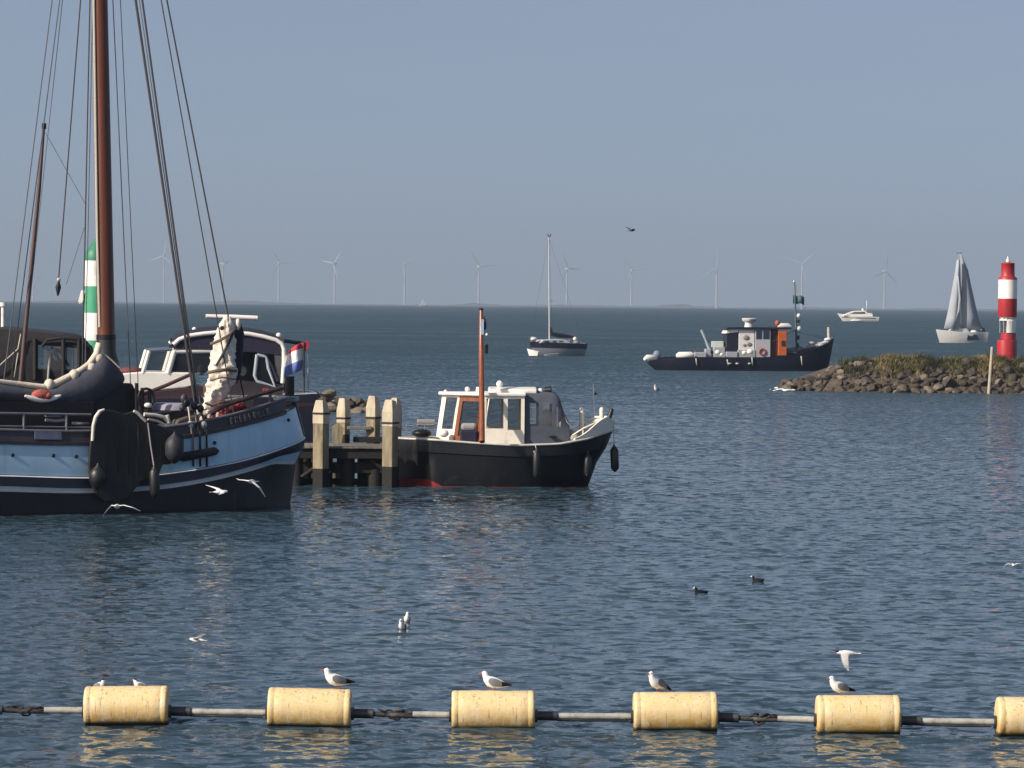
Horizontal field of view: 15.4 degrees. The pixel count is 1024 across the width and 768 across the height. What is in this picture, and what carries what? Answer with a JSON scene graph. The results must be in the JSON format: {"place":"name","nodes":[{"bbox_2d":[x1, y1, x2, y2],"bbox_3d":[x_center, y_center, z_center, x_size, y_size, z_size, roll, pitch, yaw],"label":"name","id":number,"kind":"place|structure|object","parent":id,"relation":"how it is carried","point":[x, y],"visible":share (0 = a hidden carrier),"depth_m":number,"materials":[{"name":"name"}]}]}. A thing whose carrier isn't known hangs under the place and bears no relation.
{"place":"outdoors","nodes":[
{"label":"outdoors","id":0,"kind":"place"},
{"bbox_2d":[102,504,139,516],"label":"flying gull","id":1,"kind":"object","parent":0,"point":[116,506],"visible":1,"depth_m":84.00,"materials":[{"name":"white"}]},
{"bbox_2d":[188,634,207,641],"bbox_3d":[-4.903,3.964,59.092,0.340,0.128,0.322,1,1,20],"label":"flying gull","id":2,"kind":"object","parent":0,"point":[198,638],"visible":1,"depth_m":59.08,"materials":[{"name":"white"}]},
{"bbox_2d":[206,485,228,494],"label":"flying gull","id":3,"kind":"object","parent":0,"point":[219,491],"visible":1,"depth_m":87.06,"materials":[{"name":"white"}]},
{"bbox_2d":[236,478,264,495],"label":"flying gull","id":4,"kind":"object","parent":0,"point":[251,481],"visible":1,"depth_m":87.96,"materials":[{"name":"white"}]},
{"bbox_2d":[0,302,1023,767],"bbox_3d":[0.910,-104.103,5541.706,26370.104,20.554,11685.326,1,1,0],"label":"water","id":5,"kind":"structure","parent":0,"point":[880,534],"depth_m":77.13,"materials":[{"name":"blue liquid"}]},
{"bbox_2d":[0,302,93,388],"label":"covered motor boat","id":6,"kind":"object","parent":5,"relation":"on","point":[33,373],"visible":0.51,"depth_m":106.71,"materials":[{"name":"grey fabric"}]},
{"bbox_2d":[47,347,69,370],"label":"window","id":7,"kind":"structure","parent":6,"relation":"in","point":[56,360],"depth_m":107.27,"materials":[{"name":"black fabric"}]},
{"bbox_2d":[82,686,171,725],"bbox_3d":[-4.994,4.189,49.202,1.152,0.562,0.546,1,1,1],"label":"float buoy","id":8,"kind":"object","parent":5,"relation":"on","point":[124,705],"visible":0.95,"depth_m":48.97,"materials":[{"name":"yellow plastic"}]},
{"bbox_2d":[0,705,81,715],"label":"barrier pipe","id":9,"kind":"object","parent":8,"relation":"attached to","point":[23,711],"visible":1,"depth_m":49.16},
{"bbox_2d":[91,679,105,685],"bbox_3d":[-5.381,3.894,49.327,0.242,0.131,0.090,1,1,20],"label":"gull","id":10,"kind":"object","parent":8,"relation":"on","point":[102,682],"visible":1,"depth_m":49.29,"materials":[{"name":"white"}]},
{"bbox_2d":[131,678,147,685],"bbox_3d":[-4.827,3.895,49.326,0.257,0.140,0.096,0,1,-5],"label":"gull","id":11,"kind":"object","parent":8,"relation":"on","point":[136,682],"visible":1,"depth_m":49.30,"materials":[{"name":"white"}]},
{"bbox_2d":[171,706,264,717],"bbox_3d":[-3.805,4.255,49.158,1.241,0.134,0.124,1,1,4],"label":"barrier pipe","id":12,"kind":"object","parent":8,"relation":"attached to","point":[224,713],"visible":1,"depth_m":49.13,"materials":[{"name":"plastic"}]},
{"bbox_2d":[0,0,305,515],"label":"sailing barge","id":13,"kind":"object","parent":5,"relation":"on","point":[91,440],"visible":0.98,"depth_m":98.42,"materials":[{"name":"blue paint"}]},
{"bbox_2d":[24,389,60,402],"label":"red cloth bundle","id":14,"kind":"object","parent":13,"relation":"attached to","point":[42,395],"visible":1,"depth_m":96.83,"materials":[{"name":"red fabric"}]},
{"bbox_2d":[151,243,172,302],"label":"wind turbine","id":15,"kind":"object","parent":5,"relation":"in","point":[164,257],"visible":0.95,"depth_m":11494.02,"materials":[{"name":"paint"}]},
{"bbox_2d":[120,314,317,442],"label":"cabin cruiser","id":16,"kind":"object","parent":5,"relation":"on","point":[263,368],"visible":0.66,"depth_m":132.88,"materials":[{"name":"grey"}]},
{"bbox_2d":[171,353,209,372],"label":"window","id":17,"kind":"structure","parent":16,"relation":"in","point":[201,361],"depth_m":132.71,"materials":[{"name":"clear glass"}]},
{"bbox_2d":[253,353,275,386],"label":"side window frame","id":18,"kind":"structure","parent":16,"relation":"in","point":[258,354],"depth_m":132.93,"materials":[{"name":"grey"}]},
{"bbox_2d":[220,253,229,300],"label":"wind turbine","id":19,"kind":"object","parent":5,"relation":"in","point":[224,263],"visible":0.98,"depth_m":11193.86,"materials":[{"name":"paint"}]},
{"bbox_2d":[203,386,358,407],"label":"breakwater mound","id":20,"kind":"object","parent":5,"relation":"in","point":[204,389],"visible":0.02,"depth_m":189.32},
{"bbox_2d":[78,238,96,349],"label":"beacon tower","id":21,"kind":"structure","parent":20,"relation":"on","point":[90,326],"depth_m":190.40,"materials":[{"name":"metal"}]},
{"bbox_2d":[320,389,336,397],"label":"boulder","id":22,"kind":"object","parent":20,"relation":"on","point":[330,393],"visible":1,"depth_m":187.50,"materials":[{"name":"stone"}]},
{"bbox_2d":[328,406,336,411],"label":"boulder","id":23,"kind":"object","parent":20,"relation":"on","point":[332,408],"visible":0.44,"depth_m":187.42,"materials":[{"name":"grey stone"}]},
{"bbox_2d":[327,401,337,405],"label":"boulder","id":24,"kind":"object","parent":20,"relation":"on","point":[332,403],"visible":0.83,"depth_m":187.94,"materials":[{"name":"stone"}]},
{"bbox_2d":[350,407,364,412],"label":"boulder","id":25,"kind":"object","parent":20,"relation":"on","point":[357,410],"visible":0.48,"depth_m":186.16,"materials":[{"name":"stone"}]},
{"bbox_2d":[354,398,365,406],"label":"boulder","id":26,"kind":"object","parent":20,"relation":"on","point":[358,401],"visible":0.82,"depth_m":189.46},
{"bbox_2d":[271,249,293,301],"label":"wind turbine","id":27,"kind":"object","parent":5,"relation":"in","point":[278,262],"visible":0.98,"depth_m":10893.81,"materials":[{"name":"paint"}]},
{"bbox_2d":[265,687,353,726],"bbox_3d":[-2.619,4.212,49.112,1.144,0.561,0.548,1,1,0],"label":"float buoy","id":28,"kind":"object","parent":5,"relation":"on","point":[307,707],"visible":0.96,"depth_m":48.87,"materials":[{"name":"yellow plastic"}]},
{"bbox_2d":[320,668,354,688],"bbox_3d":[-2.260,3.813,49.106,0.460,0.284,0.172,0,1,-12],"label":"gull","id":29,"kind":"object","parent":28,"relation":"on","point":[334,679],"visible":1,"depth_m":49.05,"materials":[{"name":"white"}]},
{"bbox_2d":[354,708,448,720],"bbox_3d":[-1.431,4.278,49.069,1.246,0.158,0.124,1,1,4],"label":"barrier pipe","id":30,"kind":"object","parent":28,"relation":"attached to","point":[372,714],"visible":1,"depth_m":49.04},
{"bbox_2d":[324,252,340,303],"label":"wind turbine","id":31,"kind":"object","parent":5,"relation":"in","point":[334,263],"visible":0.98,"depth_m":10794.02,"materials":[{"name":"paint"}]},
{"bbox_2d":[293,396,401,486],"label":"jetty","id":32,"kind":"object","parent":5,"relation":"on","point":[376,463],"visible":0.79,"depth_m":112.41,"materials":[{"name":"brown wood"}]},
{"bbox_2d":[398,619,406,628],"bbox_3d":[-1.831,4.047,63.515,0.134,0.238,0.359,1,1,15],"label":"gull","id":33,"kind":"object","parent":5,"relation":"on","point":[401,625],"visible":0.98,"depth_m":63.42,"materials":[{"name":"white"}]},
{"bbox_2d":[403,612,410,621],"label":"gull","id":34,"kind":"object","parent":5,"relation":"on","point":[407,618],"visible":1,"depth_m":64.92,"materials":[{"name":"white"}]},
{"bbox_2d":[393,251,421,304],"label":"wind turbine","id":35,"kind":"object","parent":5,"relation":"in","point":[404,277],"visible":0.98,"depth_m":10694.06,"materials":[{"name":"paint"}]},
{"bbox_2d":[470,251,494,302],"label":"wind turbine","id":36,"kind":"object","parent":5,"relation":"in","point":[478,278],"visible":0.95,"depth_m":10694.17,"materials":[{"name":"paint"}]},
{"bbox_2d":[449,690,536,727],"bbox_3d":[-0.242,4.234,49.024,1.142,0.552,0.550,0,1,0],"label":"float buoy","id":37,"kind":"object","parent":5,"relation":"on","point":[494,708],"visible":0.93,"depth_m":48.78,"materials":[{"name":"yellow plastic"}]},
{"bbox_2d":[479,671,511,690],"bbox_3d":[-0.222,3.842,49.014,0.437,0.269,0.164,1,1,8],"label":"gull","id":38,"kind":"object","parent":37,"relation":"on","point":[492,682],"visible":1,"depth_m":48.97,"materials":[{"name":"white"}]},
{"bbox_2d":[398,308,618,486],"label":"motor boat","id":39,"kind":"object","parent":5,"relation":"on","point":[544,451],"visible":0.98,"depth_m":112.80,"materials":[{"name":"black paint"}]},
{"bbox_2d":[527,349,538,355],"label":"dinghy","id":40,"kind":"object","parent":5,"relation":"on","point":[532,352],"visible":0.84,"depth_m":390.36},
{"bbox_2d":[529,233,586,355],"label":"sailing yacht","id":41,"kind":"object","parent":5,"relation":"on","point":[562,347],"visible":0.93,"depth_m":392.52,"materials":[{"name":"black"}]},
{"bbox_2d":[562,253,575,304],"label":"wind turbine","id":42,"kind":"object","parent":5,"relation":"in","point":[566,273],"visible":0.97,"depth_m":10694.51,"materials":[{"name":"paint"}]},
{"bbox_2d":[620,254,647,305],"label":"wind turbine","id":43,"kind":"object","parent":5,"relation":"in","point":[631,270],"visible":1,"depth_m":10694.13,"materials":[{"name":"paint"}]},
{"bbox_2d":[630,692,719,730],"bbox_3d":[2.108,4.254,49.043,1.149,0.555,0.546,0,1,-1],"label":"float buoy","id":44,"kind":"object","parent":5,"relation":"on","point":[674,711],"visible":0.94,"depth_m":48.80,"materials":[{"name":"yellow plastic"}]},
{"bbox_2d":[537,711,630,721],"bbox_3d":[0.931,4.299,49.028,1.217,0.134,0.128,1,1,0],"label":"barrier pipe","id":45,"kind":"object","parent":44,"relation":"attached to","point":[581,717],"visible":1,"depth_m":49.00,"materials":[{"name":"plastic"}]},
{"bbox_2d":[646,671,671,691],"bbox_3d":[1.896,3.850,49.042,0.437,0.289,0.164,-1,2,-40],"label":"gull","id":46,"kind":"object","parent":44,"relation":"on","point":[657,683],"visible":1,"depth_m":48.96,"materials":[{"name":"white"}]},
{"bbox_2d":[693,587,707,592],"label":"coot","id":47,"kind":"object","parent":5,"relation":"on","point":[700,591],"visible":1,"depth_m":71.93,"materials":[{"name":"black"}]},
{"bbox_2d":[700,248,732,307],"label":"wind turbine","id":48,"kind":"object","parent":5,"relation":"in","point":[716,278],"visible":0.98,"depth_m":10492.52,"materials":[{"name":"paint"}]},
{"bbox_2d":[643,281,833,370],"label":"tugboat","id":49,"kind":"object","parent":5,"relation":"on","point":[748,346],"visible":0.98,"depth_m":313.52,"materials":[{"name":"grey"}]},
{"bbox_2d":[756,330,761,338],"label":"window","id":50,"kind":"structure","parent":49,"relation":"in","point":[758,332],"depth_m":313.49,"materials":[{"name":"blue glass"}]},
{"bbox_2d":[763,330,768,338],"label":"window","id":51,"kind":"structure","parent":49,"relation":"in","point":[765,332],"depth_m":313.56,"materials":[{"name":"blue glass"}]},
{"bbox_2d":[770,329,777,356],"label":"doorway","id":52,"kind":"structure","parent":49,"relation":"in","point":[774,332],"depth_m":313.87,"materials":[{"name":"black"}]},
{"bbox_2d":[751,576,763,581],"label":"coot","id":53,"kind":"object","parent":5,"relation":"on","point":[757,579],"visible":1,"depth_m":75.27,"materials":[{"name":"black"}]},
{"bbox_2d":[773,387,794,390],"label":"foam","id":54,"kind":"object","parent":5,"relation":"on","point":[783,389],"visible":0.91,"depth_m":241.42,"materials":[{"name":"white"}]},
{"bbox_2d":[781,252,814,308],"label":"wind turbine","id":55,"kind":"object","parent":5,"relation":"in","point":[802,269],"visible":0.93,"depth_m":10494.11,"materials":[{"name":"paint"}]},
{"bbox_2d":[813,695,902,733],"bbox_3d":[4.454,4.279,48.847,1.138,0.554,0.548,0,1,-1],"label":"float buoy","id":56,"kind":"object","parent":5,"relation":"on","point":[864,714],"visible":0.91,"depth_m":48.61,"materials":[{"name":"yellow plastic"}]},
{"bbox_2d":[720,712,813,725],"bbox_3d":[3.283,4.330,48.946,1.228,0.170,0.124,1,1,9],"label":"barrier pipe","id":57,"kind":"object","parent":56,"relation":"attached to","point":[764,718],"visible":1,"depth_m":48.93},
{"bbox_2d":[827,676,855,695],"bbox_3d":[4.234,3.887,48.842,0.421,0.267,0.158,0,1,-20],"label":"gull","id":58,"kind":"object","parent":56,"relation":"on","point":[839,687],"visible":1,"depth_m":48.78,"materials":[{"name":"white"}]},
{"bbox_2d":[902,716,993,726],"bbox_3d":[5.608,4.345,48.803,1.184,0.134,0.124,1,1,4],"label":"barrier pipe","id":59,"kind":"object","parent":56,"relation":"attached to","point":[942,722],"visible":1,"depth_m":48.77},
{"bbox_2d":[837,301,878,320],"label":"motor cruiser","id":60,"kind":"object","parent":5,"relation":"on","point":[855,315],"visible":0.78,"depth_m":1306.21,"materials":[{"name":"white plastic"}]},
{"bbox_2d":[873,256,897,308],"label":"wind turbine","id":61,"kind":"object","parent":5,"relation":"in","point":[883,271],"visible":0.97,"depth_m":10694.18,"materials":[{"name":"paint"}]},
{"bbox_2d":[792,358,1023,393],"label":"breakwater mound","id":62,"kind":"object","parent":5,"relation":"in","point":[942,390],"visible":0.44,"depth_m":240.96,"materials":[{"name":"stone"}]},
{"bbox_2d":[787,381,796,387],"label":"boulder","id":63,"kind":"object","parent":62,"relation":"on","point":[790,384],"visible":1,"depth_m":242.02,"materials":[{"name":"stone"}]},
{"bbox_2d":[806,376,815,381],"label":"boulder","id":64,"kind":"object","parent":62,"relation":"on","point":[811,378],"visible":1,"depth_m":243.24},
{"bbox_2d":[819,371,831,378],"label":"boulder","id":65,"kind":"object","parent":62,"relation":"on","point":[829,373],"visible":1,"depth_m":243.08,"materials":[{"name":"grey stone"}]},
{"bbox_2d":[822,375,831,380],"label":"boulder","id":66,"kind":"object","parent":62,"relation":"on","point":[826,377],"visible":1,"depth_m":242.50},
{"bbox_2d":[827,379,843,388],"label":"boulder","id":67,"kind":"object","parent":62,"relation":"on","point":[834,383],"visible":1,"depth_m":241.23,"materials":[{"name":"grey stone"}]},
{"bbox_2d":[834,365,844,371],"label":"boulder","id":68,"kind":"object","parent":62,"relation":"on","point":[837,367],"visible":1,"depth_m":243.09,"materials":[{"name":"grey stone"}]},
{"bbox_2d":[835,385,846,391],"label":"boulder","id":69,"kind":"object","parent":62,"relation":"on","point":[840,388],"visible":0.62,"depth_m":240.49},
{"bbox_2d":[855,379,860,385],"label":"boulder","id":70,"kind":"object","parent":62,"relation":"on","point":[857,382],"visible":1,"depth_m":240.55,"materials":[{"name":"grey stone"}]},
{"bbox_2d":[853,361,866,367],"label":"boulder","id":71,"kind":"object","parent":62,"relation":"on","point":[857,362],"visible":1,"depth_m":242.77,"materials":[{"name":"stone"}]},
{"bbox_2d":[861,377,874,386],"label":"boulder","id":72,"kind":"object","parent":62,"relation":"on","point":[864,380],"visible":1,"depth_m":240.30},
{"bbox_2d":[866,384,875,391],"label":"boulder","id":73,"kind":"object","parent":62,"relation":"on","point":[870,387],"visible":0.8,"depth_m":239.68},
{"bbox_2d":[873,382,881,388],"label":"boulder","id":74,"kind":"object","parent":62,"relation":"on","point":[878,385],"visible":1,"depth_m":239.94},
{"bbox_2d":[882,382,892,388],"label":"boulder","id":75,"kind":"object","parent":62,"relation":"on","point":[886,384],"visible":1,"depth_m":239.86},
{"bbox_2d":[893,380,907,389],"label":"boulder","id":76,"kind":"object","parent":62,"relation":"on","point":[897,383],"visible":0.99,"depth_m":239.87,"materials":[{"name":"grey stone"}]},
{"bbox_2d":[896,372,905,379],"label":"boulder","id":77,"kind":"object","parent":62,"relation":"on","point":[900,376],"visible":1,"depth_m":240.89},
{"bbox_2d":[896,384,909,392],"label":"boulder","id":78,"kind":"object","parent":62,"relation":"on","point":[904,387],"visible":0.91,"depth_m":239.28,"materials":[{"name":"grey stone"}]},
{"bbox_2d":[904,369,912,374],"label":"boulder","id":79,"kind":"object","parent":62,"relation":"on","point":[909,372],"visible":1,"depth_m":241.56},
{"bbox_2d":[909,388,919,392],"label":"boulder","id":80,"kind":"object","parent":62,"relation":"on","point":[916,390],"visible":0.65,"depth_m":239.41,"materials":[{"name":"grey stone"}]},
{"bbox_2d":[910,377,921,383],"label":"boulder","id":81,"kind":"object","parent":62,"relation":"on","point":[914,380],"visible":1,"depth_m":240.44,"materials":[{"name":"grey stone"}]},
{"bbox_2d":[920,374,928,380],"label":"boulder","id":82,"kind":"object","parent":62,"relation":"on","point":[923,377],"visible":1,"depth_m":240.86,"materials":[{"name":"stone"}]},
{"bbox_2d":[921,381,930,386],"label":"boulder","id":83,"kind":"object","parent":62,"relation":"on","point":[926,383],"visible":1,"depth_m":240.24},
{"bbox_2d":[924,386,931,392],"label":"boulder","id":84,"kind":"object","parent":62,"relation":"on","point":[927,389],"visible":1,"depth_m":239.46,"materials":[{"name":"stone"}]},
{"bbox_2d":[834,349,1023,380],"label":"grass","id":85,"kind":"structure","parent":62,"relation":"on","point":[908,360],"depth_m":242.57,"materials":[{"name":"plant"}]},
{"bbox_2d":[927,377,936,382],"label":"boulder","id":86,"kind":"object","parent":62,"relation":"on","point":[932,380],"visible":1,"depth_m":240.48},
{"bbox_2d":[930,372,939,377],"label":"boulder","id":87,"kind":"object","parent":62,"relation":"on","point":[934,374],"visible":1,"depth_m":241.24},
{"bbox_2d":[933,384,942,390],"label":"boulder","id":88,"kind":"object","parent":62,"relation":"on","point":[936,387],"visible":1,"depth_m":239.73,"materials":[{"name":"stone"}]},
{"bbox_2d":[935,368,945,374],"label":"boulder","id":89,"kind":"object","parent":62,"relation":"on","point":[940,371],"visible":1,"depth_m":241.50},
{"bbox_2d":[942,378,955,387],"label":"boulder","id":90,"kind":"object","parent":62,"relation":"on","point":[948,382],"visible":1,"depth_m":239.99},
{"bbox_2d":[952,369,963,375],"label":"boulder","id":91,"kind":"object","parent":62,"relation":"on","point":[958,372],"visible":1,"depth_m":241.44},
{"bbox_2d":[959,379,966,386],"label":"boulder","id":92,"kind":"object","parent":62,"relation":"on","point":[963,382],"visible":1,"depth_m":240.21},
{"bbox_2d":[961,357,970,365],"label":"boulder","id":93,"kind":"object","parent":62,"relation":"on","point":[966,360],"visible":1,"depth_m":242.58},
{"bbox_2d":[967,367,976,375],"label":"boulder","id":94,"kind":"object","parent":62,"relation":"on","point":[972,370],"visible":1,"depth_m":241.51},
{"bbox_2d":[969,376,977,382],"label":"boulder","id":95,"kind":"object","parent":62,"relation":"on","point":[973,379],"visible":1,"depth_m":240.54,"materials":[{"name":"stone"}]},
{"bbox_2d":[967,387,982,392],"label":"boulder","id":96,"kind":"object","parent":62,"relation":"on","point":[974,389],"visible":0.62,"depth_m":239.46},
{"bbox_2d":[977,377,987,385],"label":"boulder","id":97,"kind":"object","parent":62,"relation":"on","point":[982,381],"visible":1,"depth_m":240.23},
{"bbox_2d":[987,347,993,393],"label":"mooring post","id":98,"kind":"object","parent":62,"relation":"on","point":[990,372],"visible":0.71,"depth_m":239.04,"materials":[{"name":"brown wood"}]},
{"bbox_2d":[991,388,998,393],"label":"boulder","id":99,"kind":"object","parent":62,"relation":"on","point":[994,391],"visible":0.42,"depth_m":239.04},
{"bbox_2d":[995,378,1002,384],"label":"boulder","id":100,"kind":"object","parent":62,"relation":"on","point":[999,381],"visible":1,"depth_m":240.33,"materials":[{"name":"stone"}]},
{"bbox_2d":[997,256,1016,359],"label":"beacon tower","id":101,"kind":"structure","parent":62,"relation":"on","point":[1007,305],"depth_m":245.97,"materials":[{"name":"metal"}]},
{"bbox_2d":[1001,365,1013,374],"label":"boulder","id":102,"kind":"object","parent":62,"relation":"on","point":[1007,369],"visible":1,"depth_m":241.63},
{"bbox_2d":[1001,387,1014,393],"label":"boulder","id":103,"kind":"object","parent":62,"relation":"on","point":[1005,390],"visible":0.7,"depth_m":239.55,"materials":[{"name":"grey stone"}]},
{"bbox_2d":[1007,374,1018,380],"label":"boulder","id":104,"kind":"object","parent":62,"relation":"on","point":[1012,377],"visible":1,"depth_m":240.94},
{"bbox_2d":[1014,386,1022,392],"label":"boulder","id":105,"kind":"object","parent":62,"relation":"on","point":[1018,389],"visible":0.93,"depth_m":239.59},
{"bbox_2d":[936,251,988,342],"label":"sailboat","id":106,"kind":"object","parent":5,"relation":"on","point":[962,298],"visible":0.94,"depth_m":566.59,"materials":[{"name":"grey"}]},
{"bbox_2d":[993,697,1023,736],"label":"float buoy","id":107,"kind":"object","parent":5,"relation":"on","point":[1008,717],"visible":0.96,"depth_m":48.53,"materials":[{"name":"yellow plastic"}]},
{"bbox_2d":[0,300,1023,310],"bbox_3d":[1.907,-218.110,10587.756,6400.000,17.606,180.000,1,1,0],"label":"shore","id":108,"kind":"structure","parent":0,"point":[466,304],"depth_m":10504.07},
{"bbox_2d":[24,274,40,300],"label":"wind turbine","id":109,"kind":"object","parent":108,"relation":"on","point":[33,289],"visible":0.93,"depth_m":11795.00,"materials":[{"name":"paint"}]},
{"bbox_2d":[0,0,1023,309],"label":"sky","id":110,"kind":"structure","parent":0,"point":[854,134],"materials":[{"name":"blue"}]},
{"bbox_2d":[835,650,860,670],"bbox_3d":[4.332,3.576,49.108,0.359,0.265,0.185,0,1,-8],"label":"flying bird","id":111,"kind":"object","parent":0,"point":[844,654],"visible":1,"depth_m":49.04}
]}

